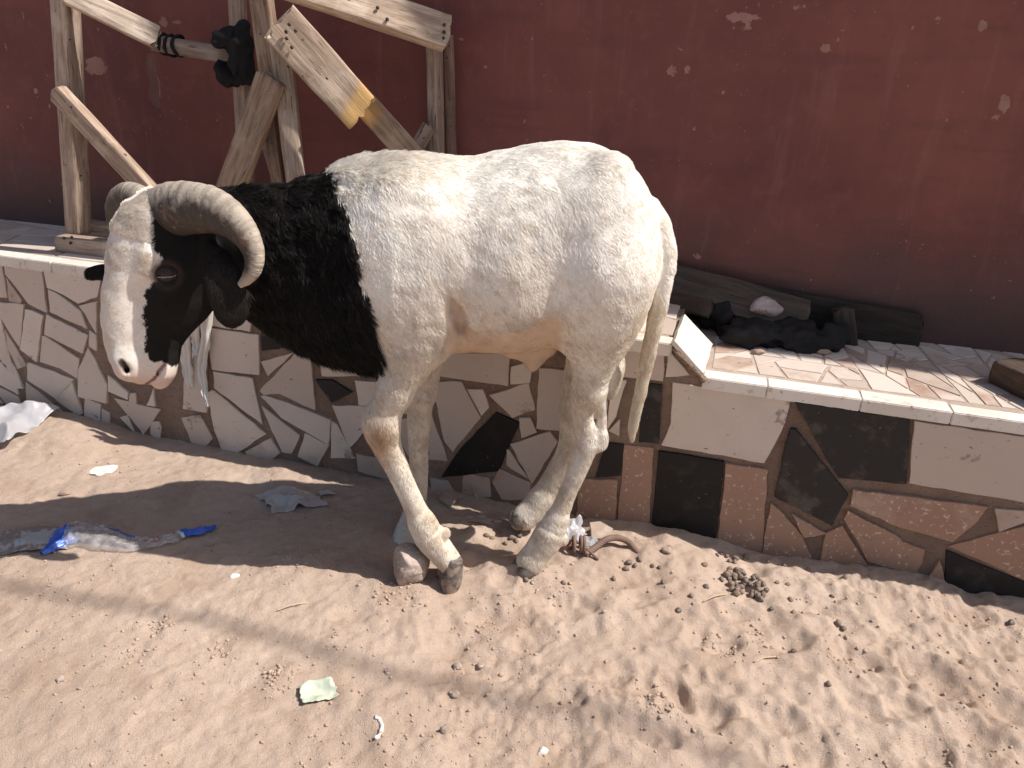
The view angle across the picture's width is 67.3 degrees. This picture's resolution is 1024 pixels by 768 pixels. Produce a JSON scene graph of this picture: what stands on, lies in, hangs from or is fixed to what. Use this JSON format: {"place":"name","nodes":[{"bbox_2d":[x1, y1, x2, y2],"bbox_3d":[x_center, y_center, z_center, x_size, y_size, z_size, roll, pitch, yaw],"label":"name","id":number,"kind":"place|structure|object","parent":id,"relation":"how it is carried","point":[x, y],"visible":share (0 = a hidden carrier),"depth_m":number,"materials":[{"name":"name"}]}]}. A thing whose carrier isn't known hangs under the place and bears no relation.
{"place":"outdoors","nodes":[
{"label":"outdoors","id":0,"kind":"place"},
{"bbox_2d":[0,404,1023,767],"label":"sand ground","id":1,"kind":"structure","parent":0,"point":[190,586],"depth_m":1.47,"materials":[{"name":"beige sand"}]},
{"bbox_2d":[0,401,59,442],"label":"plastic bag","id":2,"kind":"object","parent":1,"relation":"on","point":[25,416],"visible":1,"depth_m":2.13,"materials":[{"name":"white plastic"}]},
{"bbox_2d":[0,526,71,555],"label":"crumpled plastic wrapper","id":3,"kind":"object","parent":1,"relation":"on","point":[24,538],"visible":0.84,"depth_m":1.69,"materials":[{"name":"clear plastic"}]},
{"bbox_2d":[56,675,64,681],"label":"pebble","id":4,"kind":"object","parent":1,"relation":"on","point":[61,678],"visible":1,"depth_m":1.33,"materials":[{"name":"grey stone"}]},
{"bbox_2d":[58,490,70,495],"bbox_3d":[-1.081,0.264,1.861,0.026,0.014,0.018,3,24,0],"label":"dry leaf","id":5,"kind":"object","parent":1,"relation":"on","point":[64,492],"visible":1,"depth_m":1.85,"materials":[{"name":"beige plant"}]},
{"bbox_2d":[89,464,117,475],"bbox_3d":[-1.051,0.224,1.977,0.063,0.016,0.050,3,24,0],"label":"plaster flake","id":6,"kind":"object","parent":1,"relation":"on","point":[101,470],"visible":1,"depth_m":1.97,"materials":[{"name":"white paint"}]},
{"bbox_2d":[40,521,215,554],"bbox_3d":[-0.847,0.332,1.708,0.346,0.042,0.114,-1,24,-8],"label":"plastic wrapper","id":7,"kind":"object","parent":1,"relation":"on","point":[63,536],"visible":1,"depth_m":1.69,"materials":[{"name":"blue plastic"}]},
{"bbox_2d":[229,573,239,578],"bbox_3d":[-0.581,0.402,1.611,0.020,0.012,0.015,3,24,0],"label":"paper shred","id":8,"kind":"object","parent":1,"relation":"on","point":[234,575],"visible":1,"depth_m":1.61,"materials":[{"name":"white paper"}]},
{"bbox_2d":[255,486,327,513],"bbox_3d":[-0.542,0.277,1.887,0.171,0.030,0.097,-5,25,-16],"label":"plastic film","id":9,"kind":"object","parent":1,"relation":"on","point":[283,498],"visible":1,"depth_m":1.87,"materials":[{"name":"grey plastic"}]},
{"bbox_2d":[277,602,306,610],"bbox_3d":[-0.437,0.441,1.528,0.060,0.008,0.004,-11,27,-27],"label":"straw","id":10,"kind":"object","parent":1,"relation":"on","point":[292,605],"visible":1,"depth_m":1.53,"materials":[{"name":"beige plant"}]},
{"bbox_2d":[298,676,338,702],"bbox_3d":[-0.337,0.533,1.338,0.063,0.013,0.050,-7,26,-21],"label":"paper scrap","id":11,"kind":"object","parent":1,"relation":"on","point":[318,689],"visible":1,"depth_m":1.34,"materials":[{"name":"white paper"}]},
{"bbox_2d":[319,489,335,495],"bbox_3d":[-0.462,0.270,1.924,0.042,0.010,0.025,-2,24,-11],"label":"plastic film","id":12,"kind":"object","parent":1,"relation":"on","point":[326,491],"visible":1,"depth_m":1.92,"materials":[{"name":"grey plastic"}]},
{"bbox_2d":[374,714,383,739],"bbox_3d":[-0.220,0.567,1.272,0.016,0.012,0.048,-2,24,-9],"label":"eggshell rim","id":13,"kind":"object","parent":1,"relation":"on","point":[380,722],"visible":1,"depth_m":1.27,"materials":[{"name":"white"}]},
{"bbox_2d":[83,140,677,593],"bbox_3d":[-0.281,-0.021,1.582,1.153,0.947,0.377,3,24,0],"label":"ram","id":14,"kind":"object","parent":1,"relation":"on","point":[399,276],"visible":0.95,"depth_m":1.37,"materials":[{"name":"white"}]},
{"bbox_2d":[180,311,212,407],"bbox_3d":[-0.799,-0.104,1.968,0.150,0.348,0.039,11,25,18],"label":"ram throat hair","id":15,"kind":"object","parent":14,"relation":"attached to","point":[201,349],"visible":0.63,"depth_m":1.99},
{"bbox_2d":[384,668,390,674],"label":"pebble","id":16,"kind":"object","parent":1,"relation":"on","point":[387,671],"visible":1,"depth_m":1.39,"materials":[{"name":"grey stone"}]},
{"bbox_2d":[393,542,429,585],"bbox_3d":[-0.211,0.380,1.606,0.075,0.099,0.070,3,24,0],"label":"stone","id":17,"kind":"object","parent":1,"relation":"on","point":[411,562],"visible":0.91,"depth_m":1.58,"materials":[{"name":"beige stone"}]},
{"bbox_2d":[440,724,451,733],"bbox_3d":[-0.110,0.576,1.278,0.021,0.016,0.019,3,24,0],"label":"pebble","id":18,"kind":"object","parent":1,"relation":"on","point":[446,728],"visible":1,"depth_m":1.27,"materials":[{"name":"grey stone"}]},
{"bbox_2d":[439,491,456,506],"bbox_3d":[-0.157,0.283,1.914,0.040,0.023,0.047,14,26,23],"label":"tile shard","id":19,"kind":"object","parent":1,"relation":"on","point":[449,499],"visible":1,"depth_m":1.90,"materials":[{"name":"tile"}]},
{"bbox_2d":[448,689,459,697],"bbox_3d":[-0.102,0.547,1.358,0.021,0.016,0.018,3,24,0],"label":"pebble","id":20,"kind":"object","parent":1,"relation":"on","point":[453,693],"visible":1,"depth_m":1.35,"materials":[{"name":"grey stone"}]},
{"bbox_2d":[453,662,461,669],"bbox_3d":[-0.101,0.523,1.424,0.018,0.014,0.016,3,24,0],"label":"pebble","id":21,"kind":"object","parent":1,"relation":"on","point":[457,665],"visible":1,"depth_m":1.42,"materials":[{"name":"grey stone"}]},
{"bbox_2d":[469,484,477,497],"bbox_3d":[-0.086,0.263,1.958,0.038,0.054,0.048,17,28,30],"label":"tile shard","id":22,"kind":"object","parent":1,"relation":"on","point":[474,494],"visible":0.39,"depth_m":1.94,"materials":[{"name":"tile"}]},
{"bbox_2d":[454,513,503,523],"bbox_3d":[-0.085,0.328,1.861,0.131,0.028,0.032,5,24,6],"label":"clod","id":23,"kind":"object","parent":1,"relation":"on","point":[476,518],"visible":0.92,"depth_m":1.85,"materials":[{"name":"brown soil"}]},
{"bbox_2d":[476,662,483,669],"bbox_3d":[-0.059,0.524,1.429,0.015,0.012,0.013,-6,25,-18],"label":"pebble","id":24,"kind":"object","parent":1,"relation":"on","point":[480,665],"visible":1,"depth_m":1.43,"materials":[{"name":"grey stone"}]},
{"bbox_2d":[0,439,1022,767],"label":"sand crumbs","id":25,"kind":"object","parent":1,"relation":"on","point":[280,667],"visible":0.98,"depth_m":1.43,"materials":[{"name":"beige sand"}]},
{"bbox_2d":[0,219,1023,597],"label":"tiled bench","id":26,"kind":"object","parent":1,"relation":"on","point":[908,457],"visible":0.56,"depth_m":1.77,"materials":[{"name":"white tile"}]},
{"bbox_2d":[50,0,456,257],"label":"wooden frame","id":27,"kind":"object","parent":26,"relation":"on","point":[290,42],"visible":0.86,"depth_m":1.88,"materials":[{"name":"brown wood"}]},
{"bbox_2d":[210,19,255,87],"bbox_3d":[-0.696,-0.823,1.920,0.116,0.162,0.079,7,24,10],"label":"black cloth","id":28,"kind":"object","parent":27,"relation":"attached to","point":[236,43],"visible":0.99,"depth_m":1.90,"materials":[{"name":"black fabric"}]},
{"bbox_2d":[0,0,1023,354],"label":"red wall","id":29,"kind":"structure","parent":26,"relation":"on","point":[864,150],"depth_m":1.86,"materials":[{"name":"paint"}]},
{"bbox_2d":[669,292,712,317],"bbox_3d":[0.414,-0.203,1.912,0.170,0.043,0.021,17,-4,29],"label":"plank","id":30,"kind":"object","parent":26,"relation":"on","point":[697,306],"visible":0.54,"depth_m":1.88,"materials":[{"name":"brown wood"}]},
{"bbox_2d":[752,349,765,353],"bbox_3d":[0.579,-0.075,1.798,0.032,0.014,0.020,-5,25,-16],"label":"mortar lump","id":31,"kind":"object","parent":26,"relation":"on","point":[759,351],"visible":1,"depth_m":1.79,"materials":[{"name":"beige concrete"}]},
{"bbox_2d":[696,301,851,353],"bbox_3d":[0.589,-0.152,1.916,0.266,0.116,0.427,-17,30,-36],"label":"black cloth heap","id":32,"kind":"object","parent":26,"relation":"on","point":[795,334],"visible":0.69,"depth_m":1.82,"materials":[{"name":"black fabric"}]},
{"bbox_2d":[672,264,810,320],"bbox_3d":[0.530,-0.219,1.913,0.410,0.024,0.100,18,72,14],"label":"plank","id":33,"kind":"object","parent":32,"relation":"on","point":[741,296],"visible":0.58,"depth_m":1.90,"materials":[{"name":"brown wood"}]},
{"bbox_2d":[750,296,783,316],"bbox_3d":[0.622,-0.186,1.888,0.086,0.059,0.071,3,24,0],"label":"stone","id":34,"kind":"object","parent":33,"relation":"on","point":[766,306],"visible":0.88,"depth_m":1.86,"materials":[{"name":"grey stone"}]},
{"bbox_2d":[816,349,831,354],"bbox_3d":[0.736,-0.077,1.814,0.036,0.015,0.023,-4,25,-15],"label":"mortar lump","id":35,"kind":"object","parent":26,"relation":"on","point":[824,351],"visible":1,"depth_m":1.81,"materials":[{"name":"beige concrete"}]},
{"bbox_2d":[749,282,923,346],"bbox_3d":[0.775,-0.176,1.925,0.492,0.091,0.029,12,26,9],"label":"plank","id":36,"kind":"object","parent":26,"relation":"on","point":[879,323],"visible":0.5,"depth_m":1.89,"materials":[{"name":"brown wood"}]},
{"bbox_2d":[831,305,857,345],"bbox_3d":[0.812,-0.140,1.880,0.054,0.102,0.032,-6,15,19],"label":"block","id":37,"kind":"object","parent":26,"relation":"on","point":[844,314],"depth_m":1.86,"materials":[{"name":"brown wood"}]},
{"bbox_2d":[988,358,1023,399],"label":"timber offcut","id":38,"kind":"object","parent":26,"relation":"on","point":[1007,374],"visible":1,"depth_m":1.65,"materials":[{"name":"brown wood"}]},
{"bbox_2d":[538,746,548,754],"bbox_3d":[0.051,0.603,1.261,0.019,0.016,0.016,3,24,0],"label":"plaster flake","id":39,"kind":"object","parent":1,"relation":"on","point":[542,750],"visible":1,"depth_m":1.26,"materials":[{"name":"white paint"}]},
{"bbox_2d":[566,515,587,539],"bbox_3d":[0.136,0.335,1.780,0.070,0.043,0.050,-8,26,-21],"label":"plastic scrap","id":40,"kind":"object","parent":1,"relation":"on","point":[574,526],"visible":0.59,"depth_m":1.78,"materials":[{"name":"white plastic"}]},
{"bbox_2d":[576,532,597,545],"bbox_3d":[0.172,0.354,1.749,0.056,0.020,0.023,10,25,16],"label":"plastic scrap","id":41,"kind":"object","parent":1,"relation":"on","point":[591,540],"visible":0.52,"depth_m":1.75,"materials":[{"name":"white plastic"}]},
{"bbox_2d":[562,534,639,560],"bbox_3d":[0.206,0.365,1.713,0.183,0.050,0.071,0,24,-5],"label":"tether rope","id":42,"kind":"object","parent":1,"relation":"on","point":[584,550],"visible":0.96,"depth_m":1.72,"materials":[{"name":"brown fabric"}]},
{"bbox_2d":[589,521,612,539],"bbox_3d":[0.206,0.340,1.777,0.055,0.023,0.051,3,24,0],"label":"tile shard","id":43,"kind":"object","parent":1,"relation":"on","point":[599,530],"visible":0.9,"depth_m":1.77,"materials":[{"name":"beige tile"}]},
{"bbox_2d":[626,559,632,564],"bbox_3d":[0.258,0.392,1.692,0.015,0.012,0.014,4,24,4],"label":"dropping","id":44,"kind":"object","parent":1,"relation":"on","point":[629,561],"visible":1,"depth_m":1.69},
{"bbox_2d":[661,546,671,554],"bbox_3d":[0.346,0.374,1.725,0.024,0.020,0.021,13,26,22],"label":"pebble","id":45,"kind":"object","parent":1,"relation":"on","point":[666,550],"visible":1,"depth_m":1.72,"materials":[{"name":"beige stone"}]},
{"bbox_2d":[675,607,681,612],"bbox_3d":[0.337,0.459,1.561,0.014,0.012,0.012,-15,8,-10],"label":"dropping","id":46,"kind":"object","parent":1,"relation":"on","point":[678,609],"visible":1,"depth_m":1.56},
{"bbox_2d":[703,593,726,601],"bbox_3d":[0.424,0.445,1.602,0.072,0.015,0.005,-13,28,-30],"label":"straw","id":47,"kind":"object","parent":1,"relation":"on","point":[714,596],"visible":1,"depth_m":1.59,"materials":[{"name":"beige plant"}]},
{"bbox_2d":[723,571,730,577],"bbox_3d":[0.472,0.418,1.691,0.016,0.013,0.013,43,1,40],"label":"dropping","id":48,"kind":"object","parent":1,"relation":"on","point":[727,574],"visible":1,"depth_m":1.69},
{"bbox_2d":[728,580,734,585],"bbox_3d":[0.474,0.432,1.663,0.013,0.013,0.016,-12,36,-42],"label":"dropping","id":49,"kind":"object","parent":1,"relation":"on","point":[730,582],"visible":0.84,"depth_m":1.66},
{"bbox_2d":[733,590,740,596],"bbox_3d":[0.474,0.442,1.623,0.016,0.013,0.013,3,-5,18],"label":"dropping","id":50,"kind":"object","parent":1,"relation":"on","point":[736,593],"visible":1,"depth_m":1.62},
{"bbox_2d":[738,573,742,579],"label":"dropping","id":51,"kind":"object","parent":1,"relation":"on","point":[740,576],"visible":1,"depth_m":1.68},
{"bbox_2d":[754,656,775,661],"bbox_3d":[0.478,0.519,1.454,0.051,0.005,0.005,-7,26,-20],"label":"straw","id":52,"kind":"object","parent":1,"relation":"on","point":[765,657],"visible":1,"depth_m":1.46,"materials":[{"name":"beige"}]},
{"bbox_2d":[826,680,831,686],"bbox_3d":[0.573,0.542,1.391,0.010,0.010,0.012,25,36,-28],"label":"dropping","id":53,"kind":"object","parent":1,"relation":"on","point":[828,683],"visible":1,"depth_m":1.39,"materials":[{"name":"brown"}]},
{"bbox_2d":[835,619,841,626],"bbox_3d":[0.655,0.479,1.544,0.012,0.011,0.015,-1,41,2],"label":"dropping","id":54,"kind":"object","parent":1,"relation":"on","point":[838,622],"visible":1,"depth_m":1.54,"materials":[{"name":"brown"}]},
{"bbox_2d":[840,625,846,630],"bbox_3d":[0.662,0.488,1.538,0.014,0.011,0.011,-2,43,27],"label":"dropping","id":55,"kind":"object","parent":1,"relation":"on","point":[843,628],"visible":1,"depth_m":1.53,"materials":[{"name":"brown"}]},
{"bbox_2d":[1008,619,1014,624],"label":"dropping","id":56,"kind":"object","parent":1,"relation":"on","point":[1011,621],"visible":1,"depth_m":1.58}
]}

